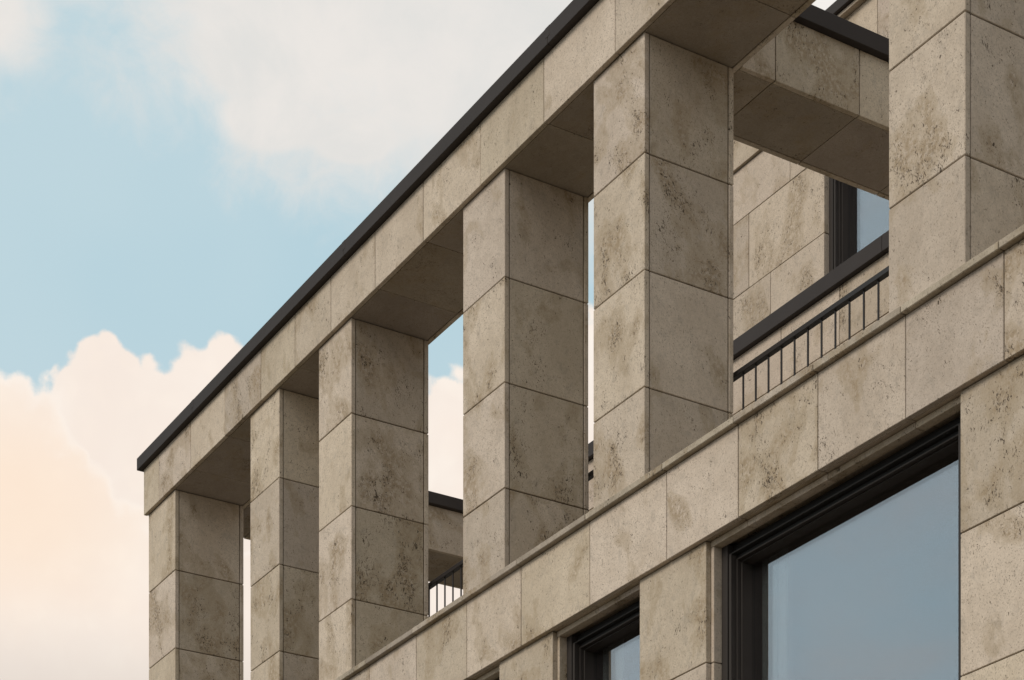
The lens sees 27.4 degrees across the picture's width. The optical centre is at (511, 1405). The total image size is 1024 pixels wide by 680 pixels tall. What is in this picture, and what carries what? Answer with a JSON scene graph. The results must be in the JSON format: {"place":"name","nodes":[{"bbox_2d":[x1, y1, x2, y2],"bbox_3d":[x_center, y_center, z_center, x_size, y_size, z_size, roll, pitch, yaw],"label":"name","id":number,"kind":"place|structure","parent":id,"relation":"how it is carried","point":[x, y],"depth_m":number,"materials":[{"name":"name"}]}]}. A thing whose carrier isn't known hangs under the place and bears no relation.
{"place":"outdoors","nodes":[
{"label":"outdoors","id":0,"kind":"place"},
{"bbox_2d":[0,0,835,679],"label":"sky","id":1,"kind":"structure","parent":0,"point":[173,173],"materials":[{"name":"blue"}]},
{"bbox_2d":[137,0,1023,679],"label":"stone building","id":2,"kind":"structure","parent":0,"point":[801,456],"depth_m":14.63,"materials":[{"name":"stone"}]},
{"bbox_2d":[476,666,499,679],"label":"window","id":3,"kind":"structure","parent":2,"relation":"in","point":[493,674],"depth_m":15.84,"materials":[{"name":"black metal"}]},
{"bbox_2d":[557,584,639,679],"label":"window","id":4,"kind":"structure","parent":2,"relation":"in","point":[576,655],"depth_m":14.89,"materials":[{"name":"black metal"}]},
{"bbox_2d":[711,396,962,679],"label":"window","id":5,"kind":"structure","parent":2,"relation":"in","point":[732,567],"depth_m":13.16,"materials":[{"name":"black metal"}]},
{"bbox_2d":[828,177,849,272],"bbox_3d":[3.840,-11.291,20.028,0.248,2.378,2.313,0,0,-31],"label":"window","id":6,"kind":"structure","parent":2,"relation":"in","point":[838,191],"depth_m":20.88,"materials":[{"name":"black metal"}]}
]}

